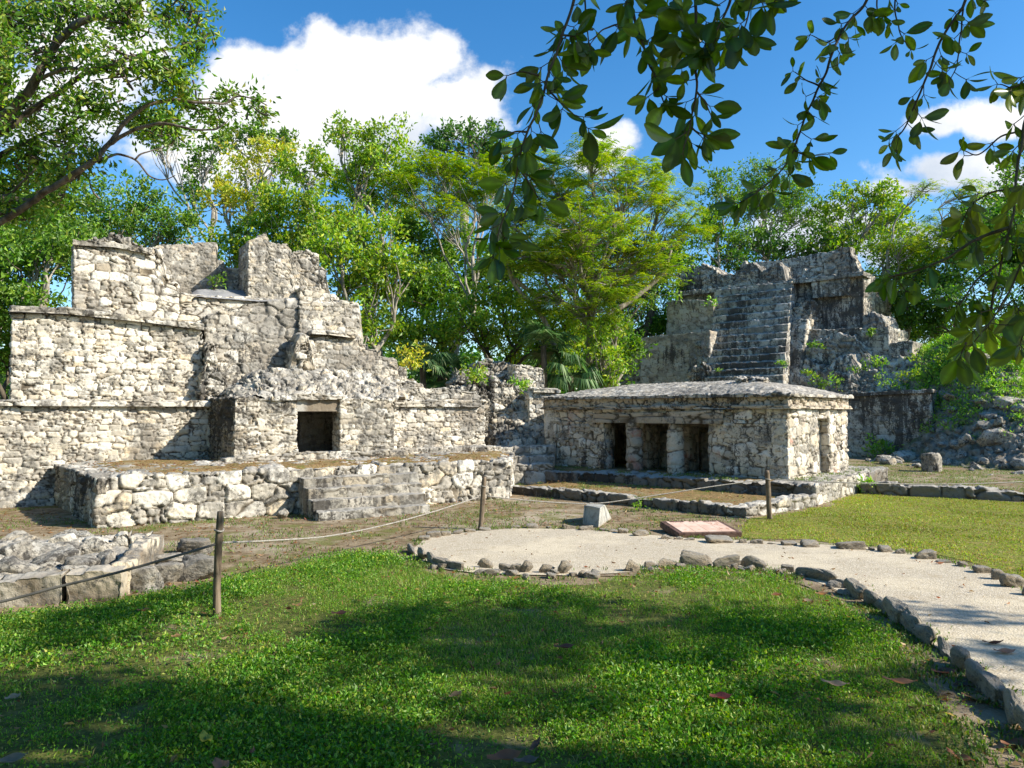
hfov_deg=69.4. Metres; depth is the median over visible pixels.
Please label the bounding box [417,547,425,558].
border stone
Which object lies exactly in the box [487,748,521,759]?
fallen leaf
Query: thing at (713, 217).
broadleaf tree
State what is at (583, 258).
tree
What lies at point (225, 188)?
yellow tree
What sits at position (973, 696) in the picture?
fallen leaf
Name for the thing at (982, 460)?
rubble stone
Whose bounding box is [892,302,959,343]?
leafy shrub
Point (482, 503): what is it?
rope post
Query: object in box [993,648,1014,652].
fallen leaf
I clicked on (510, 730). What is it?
lawn
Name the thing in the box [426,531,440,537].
border stone
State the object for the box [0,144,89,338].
broadleaf tree
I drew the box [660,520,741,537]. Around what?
information plaque
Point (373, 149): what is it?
tall tree
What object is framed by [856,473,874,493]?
weed
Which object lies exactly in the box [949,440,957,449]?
rubble stone
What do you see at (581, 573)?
border stone
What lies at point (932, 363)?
leafy shrub
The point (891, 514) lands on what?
lawn
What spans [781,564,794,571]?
border stone
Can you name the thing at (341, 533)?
barrier rope
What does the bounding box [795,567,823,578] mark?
border stone
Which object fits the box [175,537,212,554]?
stone block
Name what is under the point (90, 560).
rubble stone
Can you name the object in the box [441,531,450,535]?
border stone
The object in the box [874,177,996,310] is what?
feathery tree
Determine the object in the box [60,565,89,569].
rubble stone
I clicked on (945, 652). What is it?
stone chip
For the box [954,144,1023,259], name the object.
broadleaf tree
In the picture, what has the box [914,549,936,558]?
border stone
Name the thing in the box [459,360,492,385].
leafy shrub
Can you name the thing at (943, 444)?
rubble stone
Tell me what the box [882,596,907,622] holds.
border stone
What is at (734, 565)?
stone chip
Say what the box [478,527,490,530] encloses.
border stone
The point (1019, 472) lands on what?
rubble stone
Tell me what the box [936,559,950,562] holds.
border stone
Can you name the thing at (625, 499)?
barrier rope
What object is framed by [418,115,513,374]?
broadleaf tree
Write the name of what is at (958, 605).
path
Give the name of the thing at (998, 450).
rubble stone
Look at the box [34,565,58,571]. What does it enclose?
rubble stone
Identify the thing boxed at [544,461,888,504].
temple terrace
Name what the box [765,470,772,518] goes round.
rope post
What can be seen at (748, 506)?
terrace
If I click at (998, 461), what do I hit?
rubble stone
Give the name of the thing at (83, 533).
rubble stone
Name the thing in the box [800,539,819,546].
border stone
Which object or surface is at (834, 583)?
stone chip
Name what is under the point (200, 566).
stone block
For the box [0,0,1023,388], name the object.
sky
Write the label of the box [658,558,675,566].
border stone
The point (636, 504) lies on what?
weed
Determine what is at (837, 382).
weed
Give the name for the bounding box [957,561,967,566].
border stone
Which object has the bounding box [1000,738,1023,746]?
fallen leaf
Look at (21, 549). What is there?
rubble stone
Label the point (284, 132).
umbrella tree
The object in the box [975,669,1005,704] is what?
border stone
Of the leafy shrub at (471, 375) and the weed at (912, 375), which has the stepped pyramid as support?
the weed at (912, 375)
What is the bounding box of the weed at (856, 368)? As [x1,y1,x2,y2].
[846,358,870,372]
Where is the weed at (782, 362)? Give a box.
[775,359,787,368]
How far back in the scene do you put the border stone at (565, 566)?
7.28 m
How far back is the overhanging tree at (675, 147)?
2.62 m
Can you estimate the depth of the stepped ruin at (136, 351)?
14.27 m
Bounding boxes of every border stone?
[407,543,414,553]
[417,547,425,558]
[418,535,429,540]
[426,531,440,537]
[426,552,435,564]
[432,557,449,563]
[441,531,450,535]
[445,561,464,571]
[453,529,462,533]
[464,528,475,531]
[477,558,492,567]
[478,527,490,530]
[482,569,499,575]
[499,563,510,570]
[510,563,520,571]
[520,560,532,571]
[526,523,538,527]
[539,564,554,572]
[557,560,572,573]
[562,524,575,528]
[578,570,584,576]
[579,525,592,529]
[617,528,627,532]
[625,559,639,571]
[632,529,648,535]
[644,561,654,567]
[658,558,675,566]
[661,534,672,538]
[680,550,711,567]
[705,535,733,542]
[712,554,740,567]
[738,539,746,542]
[740,555,767,568]
[750,539,762,543]
[781,540,796,545]
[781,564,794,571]
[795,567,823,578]
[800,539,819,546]
[816,568,836,581]
[833,579,845,587]
[835,541,866,549]
[844,578,866,599]
[863,589,878,604]
[873,596,883,611]
[877,545,892,551]
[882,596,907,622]
[895,548,905,553]
[899,606,921,633]
[912,624,935,645]
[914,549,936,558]
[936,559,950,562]
[937,636,949,654]
[950,645,970,672]
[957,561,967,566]
[964,658,984,684]
[972,565,991,572]
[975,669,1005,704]
[990,569,1003,579]
[999,573,1023,587]
[1002,688,1023,724]
[1012,704,1023,730]
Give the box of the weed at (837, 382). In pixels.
[824,372,844,391]
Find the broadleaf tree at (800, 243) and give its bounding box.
[708,218,857,273]
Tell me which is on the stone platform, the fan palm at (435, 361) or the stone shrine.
the stone shrine
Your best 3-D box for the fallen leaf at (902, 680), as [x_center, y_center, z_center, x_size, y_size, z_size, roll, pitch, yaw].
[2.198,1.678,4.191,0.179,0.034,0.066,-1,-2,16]
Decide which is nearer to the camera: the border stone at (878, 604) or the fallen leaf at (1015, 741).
the fallen leaf at (1015, 741)
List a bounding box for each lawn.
[0,556,976,767]
[742,494,1023,577]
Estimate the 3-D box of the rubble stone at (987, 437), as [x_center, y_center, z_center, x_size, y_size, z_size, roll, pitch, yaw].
[14.210,1.631,21.898,0.678,0.522,0.866,13,-40,1]
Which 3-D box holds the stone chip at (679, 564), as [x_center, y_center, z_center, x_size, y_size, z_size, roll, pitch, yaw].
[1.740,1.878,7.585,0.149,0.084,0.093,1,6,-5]
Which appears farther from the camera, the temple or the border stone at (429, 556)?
the temple
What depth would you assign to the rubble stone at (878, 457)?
23.62 m
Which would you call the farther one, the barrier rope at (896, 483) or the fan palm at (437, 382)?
the fan palm at (437, 382)
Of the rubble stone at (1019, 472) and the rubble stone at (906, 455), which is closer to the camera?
the rubble stone at (1019, 472)
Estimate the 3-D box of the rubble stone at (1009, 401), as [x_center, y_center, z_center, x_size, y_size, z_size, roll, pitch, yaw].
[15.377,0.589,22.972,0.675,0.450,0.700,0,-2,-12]
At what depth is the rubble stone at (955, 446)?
22.71 m
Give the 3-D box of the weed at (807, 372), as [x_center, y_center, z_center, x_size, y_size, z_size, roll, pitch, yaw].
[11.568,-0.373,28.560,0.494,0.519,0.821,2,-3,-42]
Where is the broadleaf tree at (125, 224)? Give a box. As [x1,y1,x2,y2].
[22,164,213,286]
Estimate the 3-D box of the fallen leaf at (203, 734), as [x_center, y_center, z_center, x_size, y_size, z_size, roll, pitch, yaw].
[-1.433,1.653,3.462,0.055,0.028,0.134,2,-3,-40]
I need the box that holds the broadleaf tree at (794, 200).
[712,152,833,260]
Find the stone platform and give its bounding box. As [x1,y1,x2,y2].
[0,445,515,527]
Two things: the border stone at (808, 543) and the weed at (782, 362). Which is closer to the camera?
the border stone at (808, 543)
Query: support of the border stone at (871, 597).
on the path
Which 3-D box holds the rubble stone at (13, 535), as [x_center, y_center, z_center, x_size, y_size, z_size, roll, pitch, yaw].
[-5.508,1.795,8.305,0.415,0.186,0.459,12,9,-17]
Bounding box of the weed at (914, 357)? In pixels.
[904,339,947,364]
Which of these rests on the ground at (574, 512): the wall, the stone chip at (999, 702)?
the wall
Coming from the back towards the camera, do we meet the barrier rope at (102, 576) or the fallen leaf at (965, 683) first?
the barrier rope at (102, 576)
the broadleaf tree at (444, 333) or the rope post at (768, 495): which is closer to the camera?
the rope post at (768, 495)
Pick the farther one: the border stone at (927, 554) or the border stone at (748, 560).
the border stone at (927, 554)
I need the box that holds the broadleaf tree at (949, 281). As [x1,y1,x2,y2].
[887,192,1023,341]
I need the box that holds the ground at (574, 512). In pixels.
[0,456,1023,714]
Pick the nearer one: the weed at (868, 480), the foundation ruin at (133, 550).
the foundation ruin at (133, 550)
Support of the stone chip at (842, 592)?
on the ground strip
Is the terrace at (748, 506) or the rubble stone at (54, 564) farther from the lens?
the terrace at (748, 506)
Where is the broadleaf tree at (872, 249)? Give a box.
[854,219,983,340]
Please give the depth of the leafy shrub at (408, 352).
18.12 m
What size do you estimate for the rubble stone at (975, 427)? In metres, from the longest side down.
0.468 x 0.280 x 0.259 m
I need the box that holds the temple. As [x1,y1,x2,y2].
[539,376,853,478]
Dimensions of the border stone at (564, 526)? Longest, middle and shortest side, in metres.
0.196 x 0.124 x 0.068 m
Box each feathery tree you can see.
[371,146,517,357]
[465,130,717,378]
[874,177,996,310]
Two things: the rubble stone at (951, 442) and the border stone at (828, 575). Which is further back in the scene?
the rubble stone at (951, 442)
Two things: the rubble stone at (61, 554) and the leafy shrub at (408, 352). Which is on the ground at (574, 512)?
the rubble stone at (61, 554)
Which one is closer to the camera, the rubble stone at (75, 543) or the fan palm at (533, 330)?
the rubble stone at (75, 543)
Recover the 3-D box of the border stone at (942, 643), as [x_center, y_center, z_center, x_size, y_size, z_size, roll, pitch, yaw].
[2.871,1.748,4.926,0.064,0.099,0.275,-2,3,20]
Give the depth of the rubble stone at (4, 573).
6.54 m
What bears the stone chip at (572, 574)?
on the ground at (574, 512)
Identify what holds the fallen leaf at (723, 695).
on the lawn at (510, 730)
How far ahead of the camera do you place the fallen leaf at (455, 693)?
4.01 m
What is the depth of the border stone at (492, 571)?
7.22 m
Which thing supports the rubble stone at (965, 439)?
on the rubble heap
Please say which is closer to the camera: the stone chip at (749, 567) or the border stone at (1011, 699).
the border stone at (1011, 699)
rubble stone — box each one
[0,530,41,540]
[0,539,34,559]
[0,555,40,573]
[0,572,13,575]
[28,539,65,559]
[31,545,80,564]
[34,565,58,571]
[40,561,62,567]
[53,528,78,537]
[55,539,84,554]
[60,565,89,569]
[64,554,100,566]
[77,530,93,537]
[80,537,112,553]
[96,549,117,564]
[873,455,891,461]
[879,457,896,464]
[890,450,918,460]
[891,456,904,461]
[910,459,919,462]
[937,442,946,446]
[943,393,959,400]
[947,406,958,412]
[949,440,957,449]
[950,443,959,448]
[953,427,961,432]
[956,452,966,458]
[958,433,975,447]
[970,464,984,469]
[972,398,986,403]
[972,423,979,430]
[976,420,994,429]
[976,427,1004,446]
[977,457,989,464]
[978,411,993,419]
[992,396,1019,409]
[993,417,1005,425]
[993,459,1005,465]
[994,430,1016,444]
[994,448,1003,452]
[1000,463,1009,469]
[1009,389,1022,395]
[1010,404,1023,411]
[1010,458,1023,470]
[1011,470,1023,473]
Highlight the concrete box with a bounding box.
[583,502,610,527]
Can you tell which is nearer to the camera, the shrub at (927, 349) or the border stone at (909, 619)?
the border stone at (909, 619)
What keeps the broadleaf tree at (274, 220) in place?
on the ground at (574, 512)
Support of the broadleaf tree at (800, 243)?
on the ground at (574, 512)
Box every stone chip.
[429,564,437,569]
[437,564,447,569]
[474,569,485,574]
[505,570,518,575]
[521,573,529,579]
[546,572,555,578]
[550,569,559,575]
[569,572,576,576]
[584,572,599,578]
[676,563,686,566]
[731,563,737,568]
[744,565,754,570]
[775,568,785,573]
[826,580,843,587]
[835,589,850,596]
[940,649,949,659]
[997,699,1004,709]
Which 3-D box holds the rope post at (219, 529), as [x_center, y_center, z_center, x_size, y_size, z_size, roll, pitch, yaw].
[-2.300,1.470,5.795,0.080,0.939,0.080,0,-2,0]
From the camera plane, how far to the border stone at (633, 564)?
7.38 m
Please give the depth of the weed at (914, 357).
26.12 m
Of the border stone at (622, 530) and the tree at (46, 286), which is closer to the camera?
the border stone at (622, 530)
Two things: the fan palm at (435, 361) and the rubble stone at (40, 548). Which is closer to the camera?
the rubble stone at (40, 548)
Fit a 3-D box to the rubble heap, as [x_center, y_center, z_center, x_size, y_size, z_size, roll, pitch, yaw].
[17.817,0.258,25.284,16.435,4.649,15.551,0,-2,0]
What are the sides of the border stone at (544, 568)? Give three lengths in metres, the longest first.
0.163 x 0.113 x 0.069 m
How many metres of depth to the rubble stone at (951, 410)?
24.35 m
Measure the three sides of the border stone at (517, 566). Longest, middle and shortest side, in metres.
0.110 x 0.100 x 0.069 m
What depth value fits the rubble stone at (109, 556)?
7.12 m
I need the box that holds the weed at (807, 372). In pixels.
[800,368,822,380]
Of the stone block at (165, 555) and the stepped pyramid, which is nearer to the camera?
the stone block at (165, 555)
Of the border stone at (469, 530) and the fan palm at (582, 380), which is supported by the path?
the border stone at (469, 530)
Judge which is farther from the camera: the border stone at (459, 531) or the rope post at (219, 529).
the border stone at (459, 531)
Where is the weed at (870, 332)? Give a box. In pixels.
[866,327,876,337]
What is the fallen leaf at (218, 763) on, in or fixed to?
on the lawn at (510, 730)
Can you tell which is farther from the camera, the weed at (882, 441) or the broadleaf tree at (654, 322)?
the broadleaf tree at (654, 322)
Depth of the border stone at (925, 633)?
5.08 m
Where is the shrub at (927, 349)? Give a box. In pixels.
[897,327,1023,439]
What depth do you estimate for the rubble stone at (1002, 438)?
21.46 m
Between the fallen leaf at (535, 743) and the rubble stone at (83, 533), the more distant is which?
the rubble stone at (83, 533)
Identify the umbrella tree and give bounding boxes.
[126,105,236,243]
[210,113,300,233]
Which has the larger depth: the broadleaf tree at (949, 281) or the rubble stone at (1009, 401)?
the broadleaf tree at (949, 281)
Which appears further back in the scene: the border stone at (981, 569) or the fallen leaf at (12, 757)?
the border stone at (981, 569)
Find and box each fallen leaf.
[0,752,27,762]
[4,693,20,698]
[199,730,212,741]
[212,757,228,767]
[331,610,347,614]
[449,689,461,696]
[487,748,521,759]
[514,755,538,762]
[530,736,539,749]
[553,643,574,647]
[710,692,731,698]
[821,678,848,685]
[882,675,917,683]
[931,667,956,672]
[946,747,974,760]
[953,680,967,685]
[961,692,989,699]
[982,640,1002,643]
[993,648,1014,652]
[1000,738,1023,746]
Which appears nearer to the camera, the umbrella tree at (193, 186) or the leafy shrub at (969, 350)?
the leafy shrub at (969, 350)
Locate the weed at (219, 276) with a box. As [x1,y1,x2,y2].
[207,271,226,289]
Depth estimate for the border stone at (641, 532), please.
9.48 m
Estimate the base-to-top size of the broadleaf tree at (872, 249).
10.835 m
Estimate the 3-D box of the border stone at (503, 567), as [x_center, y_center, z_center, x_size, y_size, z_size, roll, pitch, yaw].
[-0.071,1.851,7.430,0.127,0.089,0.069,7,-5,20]
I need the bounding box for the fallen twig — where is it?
[359,743,436,750]
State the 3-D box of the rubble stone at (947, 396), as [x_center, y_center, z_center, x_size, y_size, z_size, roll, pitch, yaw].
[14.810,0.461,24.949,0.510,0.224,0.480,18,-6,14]
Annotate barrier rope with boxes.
[0,543,215,602]
[222,496,479,543]
[487,479,764,503]
[771,479,1023,484]
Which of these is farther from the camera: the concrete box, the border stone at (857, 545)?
the concrete box
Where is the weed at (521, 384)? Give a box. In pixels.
[506,373,533,395]
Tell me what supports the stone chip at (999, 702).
on the path
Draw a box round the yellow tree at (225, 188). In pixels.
[193,132,300,257]
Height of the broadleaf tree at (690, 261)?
11.872 m
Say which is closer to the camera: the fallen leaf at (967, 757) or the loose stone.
the fallen leaf at (967, 757)
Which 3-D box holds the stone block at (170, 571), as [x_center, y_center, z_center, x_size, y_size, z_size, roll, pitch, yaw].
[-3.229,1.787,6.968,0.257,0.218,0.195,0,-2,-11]
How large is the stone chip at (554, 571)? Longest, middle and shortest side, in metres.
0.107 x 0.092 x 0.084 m
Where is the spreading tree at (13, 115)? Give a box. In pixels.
[0,0,281,248]
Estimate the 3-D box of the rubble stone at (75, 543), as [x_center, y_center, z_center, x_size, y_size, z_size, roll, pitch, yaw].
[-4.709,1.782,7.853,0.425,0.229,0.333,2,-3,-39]
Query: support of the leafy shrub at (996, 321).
on the rubble heap
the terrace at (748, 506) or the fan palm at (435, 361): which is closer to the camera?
the terrace at (748, 506)
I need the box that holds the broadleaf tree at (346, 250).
[293,194,432,355]
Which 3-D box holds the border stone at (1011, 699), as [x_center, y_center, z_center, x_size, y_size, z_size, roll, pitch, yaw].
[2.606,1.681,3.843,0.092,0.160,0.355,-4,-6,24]
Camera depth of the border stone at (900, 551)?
8.28 m
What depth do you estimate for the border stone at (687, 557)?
7.58 m
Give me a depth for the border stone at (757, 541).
8.92 m
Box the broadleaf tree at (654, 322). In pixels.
[595,252,687,374]
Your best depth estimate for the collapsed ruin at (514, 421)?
18.45 m
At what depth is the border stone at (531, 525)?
10.20 m
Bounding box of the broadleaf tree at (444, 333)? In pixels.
[373,276,600,378]
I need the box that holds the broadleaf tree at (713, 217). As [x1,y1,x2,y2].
[686,164,768,268]
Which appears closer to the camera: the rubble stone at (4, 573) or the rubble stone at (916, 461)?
the rubble stone at (4, 573)
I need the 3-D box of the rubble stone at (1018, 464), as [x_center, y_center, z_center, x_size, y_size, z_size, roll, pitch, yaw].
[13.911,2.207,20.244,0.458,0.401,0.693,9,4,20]
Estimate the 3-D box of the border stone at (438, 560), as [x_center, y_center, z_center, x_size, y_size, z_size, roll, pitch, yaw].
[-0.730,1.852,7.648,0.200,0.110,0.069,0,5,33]
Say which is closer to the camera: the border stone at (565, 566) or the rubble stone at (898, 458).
the border stone at (565, 566)
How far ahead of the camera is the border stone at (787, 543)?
8.81 m
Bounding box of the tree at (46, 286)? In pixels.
[9,231,72,306]
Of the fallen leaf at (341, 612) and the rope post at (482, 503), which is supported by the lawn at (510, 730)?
the fallen leaf at (341, 612)
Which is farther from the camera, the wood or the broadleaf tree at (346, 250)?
the wood
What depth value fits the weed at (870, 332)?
28.91 m
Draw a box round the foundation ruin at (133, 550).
[0,530,163,607]
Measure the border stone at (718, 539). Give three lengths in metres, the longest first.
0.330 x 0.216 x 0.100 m
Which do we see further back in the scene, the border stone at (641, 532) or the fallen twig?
the border stone at (641, 532)
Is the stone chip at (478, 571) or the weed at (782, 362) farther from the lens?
the weed at (782, 362)
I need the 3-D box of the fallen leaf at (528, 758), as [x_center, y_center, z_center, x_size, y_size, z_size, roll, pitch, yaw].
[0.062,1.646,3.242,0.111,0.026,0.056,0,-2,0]
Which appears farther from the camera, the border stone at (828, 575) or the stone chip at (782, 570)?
the stone chip at (782, 570)
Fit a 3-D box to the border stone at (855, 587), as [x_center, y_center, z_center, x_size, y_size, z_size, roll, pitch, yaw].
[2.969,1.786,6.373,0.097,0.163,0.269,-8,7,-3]
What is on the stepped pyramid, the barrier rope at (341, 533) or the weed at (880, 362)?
the weed at (880, 362)
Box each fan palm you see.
[394,339,454,387]
[409,350,465,388]
[511,317,584,387]
[544,352,606,392]
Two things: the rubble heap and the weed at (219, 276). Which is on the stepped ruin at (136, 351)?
the weed at (219, 276)
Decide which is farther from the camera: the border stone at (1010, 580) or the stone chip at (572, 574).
the stone chip at (572, 574)
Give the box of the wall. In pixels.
[860,481,1023,501]
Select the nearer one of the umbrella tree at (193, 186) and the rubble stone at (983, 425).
the rubble stone at (983, 425)
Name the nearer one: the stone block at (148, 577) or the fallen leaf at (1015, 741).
the fallen leaf at (1015, 741)
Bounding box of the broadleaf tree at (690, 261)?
[489,190,706,377]
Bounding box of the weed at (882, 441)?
[861,433,903,456]
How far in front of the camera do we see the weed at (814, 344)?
29.42 m
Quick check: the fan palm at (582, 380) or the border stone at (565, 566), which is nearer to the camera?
the border stone at (565, 566)
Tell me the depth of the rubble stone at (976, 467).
20.56 m
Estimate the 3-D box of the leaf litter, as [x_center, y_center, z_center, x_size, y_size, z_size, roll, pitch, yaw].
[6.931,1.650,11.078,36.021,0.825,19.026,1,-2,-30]
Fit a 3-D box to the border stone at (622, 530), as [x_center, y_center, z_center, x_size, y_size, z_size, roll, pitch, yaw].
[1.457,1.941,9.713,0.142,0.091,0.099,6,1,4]
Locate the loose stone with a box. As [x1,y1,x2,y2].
[277,508,288,517]
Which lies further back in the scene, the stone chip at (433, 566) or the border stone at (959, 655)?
the stone chip at (433, 566)
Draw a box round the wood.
[0,309,997,397]
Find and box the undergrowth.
[0,347,637,396]
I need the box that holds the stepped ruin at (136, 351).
[0,232,485,500]
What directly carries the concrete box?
on the ground at (574, 512)
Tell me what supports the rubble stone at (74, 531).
on the ground at (574, 512)
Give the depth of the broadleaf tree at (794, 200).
39.38 m
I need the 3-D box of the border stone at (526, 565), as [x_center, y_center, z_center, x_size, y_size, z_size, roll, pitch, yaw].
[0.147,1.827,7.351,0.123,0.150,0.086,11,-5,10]
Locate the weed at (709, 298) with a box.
[701,295,717,306]
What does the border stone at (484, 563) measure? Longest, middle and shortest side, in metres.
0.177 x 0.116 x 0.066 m
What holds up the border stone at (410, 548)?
on the ground at (574, 512)
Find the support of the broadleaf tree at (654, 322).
on the ground at (574, 512)
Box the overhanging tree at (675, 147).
[472,0,1023,385]
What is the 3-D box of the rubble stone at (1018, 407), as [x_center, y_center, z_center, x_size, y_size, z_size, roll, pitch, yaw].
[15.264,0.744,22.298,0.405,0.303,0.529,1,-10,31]
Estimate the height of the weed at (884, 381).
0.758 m
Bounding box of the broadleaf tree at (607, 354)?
[577,307,633,388]
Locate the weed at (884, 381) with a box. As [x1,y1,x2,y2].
[874,369,899,388]
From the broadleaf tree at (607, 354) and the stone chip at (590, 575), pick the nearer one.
the stone chip at (590, 575)
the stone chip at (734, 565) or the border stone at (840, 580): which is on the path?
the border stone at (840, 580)
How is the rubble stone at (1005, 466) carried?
on the ground at (574, 512)
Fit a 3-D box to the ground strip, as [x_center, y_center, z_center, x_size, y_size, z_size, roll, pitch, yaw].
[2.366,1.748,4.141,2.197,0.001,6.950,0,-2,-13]
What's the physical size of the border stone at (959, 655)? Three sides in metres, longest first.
0.264 x 0.176 x 0.090 m
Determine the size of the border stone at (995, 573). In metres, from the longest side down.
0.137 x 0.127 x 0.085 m
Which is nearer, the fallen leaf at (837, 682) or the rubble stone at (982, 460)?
the fallen leaf at (837, 682)
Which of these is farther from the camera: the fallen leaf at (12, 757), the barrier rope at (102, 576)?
the barrier rope at (102, 576)
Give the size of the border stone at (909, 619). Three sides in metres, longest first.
0.288 x 0.177 x 0.102 m
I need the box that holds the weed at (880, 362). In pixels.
[869,355,889,368]
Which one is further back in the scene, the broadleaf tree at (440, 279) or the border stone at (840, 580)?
the broadleaf tree at (440, 279)
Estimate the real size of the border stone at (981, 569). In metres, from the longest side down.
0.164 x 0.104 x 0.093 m
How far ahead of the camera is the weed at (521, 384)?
17.79 m
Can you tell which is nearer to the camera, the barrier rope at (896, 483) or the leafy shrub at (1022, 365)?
the barrier rope at (896, 483)
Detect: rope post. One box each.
[213,511,223,616]
[478,477,486,527]
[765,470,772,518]
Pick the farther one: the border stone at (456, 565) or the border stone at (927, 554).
the border stone at (927, 554)
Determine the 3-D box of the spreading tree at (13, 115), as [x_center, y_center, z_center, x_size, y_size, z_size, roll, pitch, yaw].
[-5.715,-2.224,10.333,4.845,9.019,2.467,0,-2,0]
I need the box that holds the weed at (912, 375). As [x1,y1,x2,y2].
[893,367,925,383]
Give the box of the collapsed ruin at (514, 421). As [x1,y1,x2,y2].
[445,358,560,483]
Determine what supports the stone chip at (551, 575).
on the ground at (574, 512)
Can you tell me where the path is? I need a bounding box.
[415,528,1023,701]
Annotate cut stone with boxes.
[921,452,942,471]
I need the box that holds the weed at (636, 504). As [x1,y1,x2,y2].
[632,500,641,511]
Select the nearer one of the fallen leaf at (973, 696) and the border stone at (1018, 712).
the border stone at (1018, 712)
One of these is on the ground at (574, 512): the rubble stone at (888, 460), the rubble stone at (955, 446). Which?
the rubble stone at (888, 460)
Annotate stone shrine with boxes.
[207,367,413,463]
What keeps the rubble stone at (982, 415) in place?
on the rubble heap
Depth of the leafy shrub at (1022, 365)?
24.17 m
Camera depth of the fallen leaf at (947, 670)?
4.50 m
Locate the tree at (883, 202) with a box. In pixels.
[798,174,932,273]
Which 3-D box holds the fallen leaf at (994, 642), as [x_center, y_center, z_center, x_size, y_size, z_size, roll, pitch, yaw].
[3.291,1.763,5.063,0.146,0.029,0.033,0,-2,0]
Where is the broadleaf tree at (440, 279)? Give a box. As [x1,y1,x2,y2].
[369,211,546,379]
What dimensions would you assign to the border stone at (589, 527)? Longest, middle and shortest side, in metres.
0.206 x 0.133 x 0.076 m
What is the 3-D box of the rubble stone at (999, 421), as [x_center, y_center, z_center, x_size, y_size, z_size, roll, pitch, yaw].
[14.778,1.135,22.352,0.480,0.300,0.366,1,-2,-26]
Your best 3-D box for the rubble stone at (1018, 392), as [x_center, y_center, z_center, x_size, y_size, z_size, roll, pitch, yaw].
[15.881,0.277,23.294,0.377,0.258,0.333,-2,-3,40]
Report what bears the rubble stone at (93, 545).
on the ground at (574, 512)
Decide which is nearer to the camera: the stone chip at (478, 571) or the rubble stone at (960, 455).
the stone chip at (478, 571)
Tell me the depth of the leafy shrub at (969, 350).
25.09 m
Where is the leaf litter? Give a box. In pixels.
[0,449,1023,767]
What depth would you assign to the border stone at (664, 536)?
9.25 m
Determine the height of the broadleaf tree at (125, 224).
8.741 m
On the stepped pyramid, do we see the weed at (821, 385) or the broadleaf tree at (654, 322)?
the weed at (821, 385)
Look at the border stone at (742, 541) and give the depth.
8.96 m
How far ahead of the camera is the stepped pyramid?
31.24 m
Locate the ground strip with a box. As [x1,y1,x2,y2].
[575,567,1023,767]
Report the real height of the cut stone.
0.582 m
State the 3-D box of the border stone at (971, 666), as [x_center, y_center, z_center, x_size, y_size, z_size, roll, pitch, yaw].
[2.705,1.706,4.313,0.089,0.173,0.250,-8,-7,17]
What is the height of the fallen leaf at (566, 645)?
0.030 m
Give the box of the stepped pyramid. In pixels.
[620,246,936,456]
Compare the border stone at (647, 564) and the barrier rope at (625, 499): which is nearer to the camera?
the border stone at (647, 564)
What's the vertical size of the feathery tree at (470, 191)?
10.458 m
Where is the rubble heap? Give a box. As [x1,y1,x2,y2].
[898,336,1023,469]
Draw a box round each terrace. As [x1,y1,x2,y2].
[512,481,817,517]
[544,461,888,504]
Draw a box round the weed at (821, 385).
[807,377,828,389]
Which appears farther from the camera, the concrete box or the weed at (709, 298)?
the weed at (709, 298)
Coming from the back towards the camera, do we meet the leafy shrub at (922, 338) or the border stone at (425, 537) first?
the leafy shrub at (922, 338)
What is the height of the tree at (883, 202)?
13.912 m
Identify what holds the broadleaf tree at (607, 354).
on the ground at (574, 512)
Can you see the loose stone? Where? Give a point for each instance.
(283, 513)
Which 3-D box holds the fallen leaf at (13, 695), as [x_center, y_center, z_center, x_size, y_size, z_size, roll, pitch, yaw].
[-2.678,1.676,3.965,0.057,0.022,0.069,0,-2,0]
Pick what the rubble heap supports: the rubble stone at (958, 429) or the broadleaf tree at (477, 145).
the rubble stone at (958, 429)
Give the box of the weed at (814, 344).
[805,339,826,351]
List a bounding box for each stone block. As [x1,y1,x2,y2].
[130,565,163,592]
[154,561,183,583]
[155,552,183,563]
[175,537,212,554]
[177,553,213,581]
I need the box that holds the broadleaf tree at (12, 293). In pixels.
[0,203,110,399]
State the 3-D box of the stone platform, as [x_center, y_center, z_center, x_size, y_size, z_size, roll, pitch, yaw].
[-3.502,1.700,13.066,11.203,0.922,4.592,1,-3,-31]
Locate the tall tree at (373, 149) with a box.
[307,109,430,356]
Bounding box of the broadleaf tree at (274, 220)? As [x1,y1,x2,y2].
[203,134,357,274]
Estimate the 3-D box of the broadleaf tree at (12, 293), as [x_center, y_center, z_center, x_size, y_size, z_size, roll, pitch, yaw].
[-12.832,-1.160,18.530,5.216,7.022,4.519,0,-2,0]
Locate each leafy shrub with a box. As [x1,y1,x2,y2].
[393,339,431,370]
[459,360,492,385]
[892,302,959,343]
[908,356,942,383]
[941,342,988,363]
[982,316,1002,334]
[1010,358,1023,373]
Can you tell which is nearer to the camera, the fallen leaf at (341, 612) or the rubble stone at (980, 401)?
the fallen leaf at (341, 612)
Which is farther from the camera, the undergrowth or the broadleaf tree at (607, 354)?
the undergrowth
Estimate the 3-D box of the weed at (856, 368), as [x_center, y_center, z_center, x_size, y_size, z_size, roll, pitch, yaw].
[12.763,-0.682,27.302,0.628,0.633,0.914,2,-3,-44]
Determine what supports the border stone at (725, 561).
on the ground strip
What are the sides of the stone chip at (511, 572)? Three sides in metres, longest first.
0.123 x 0.102 x 0.080 m
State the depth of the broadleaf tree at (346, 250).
19.37 m
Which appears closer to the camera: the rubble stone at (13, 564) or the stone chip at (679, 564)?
the rubble stone at (13, 564)

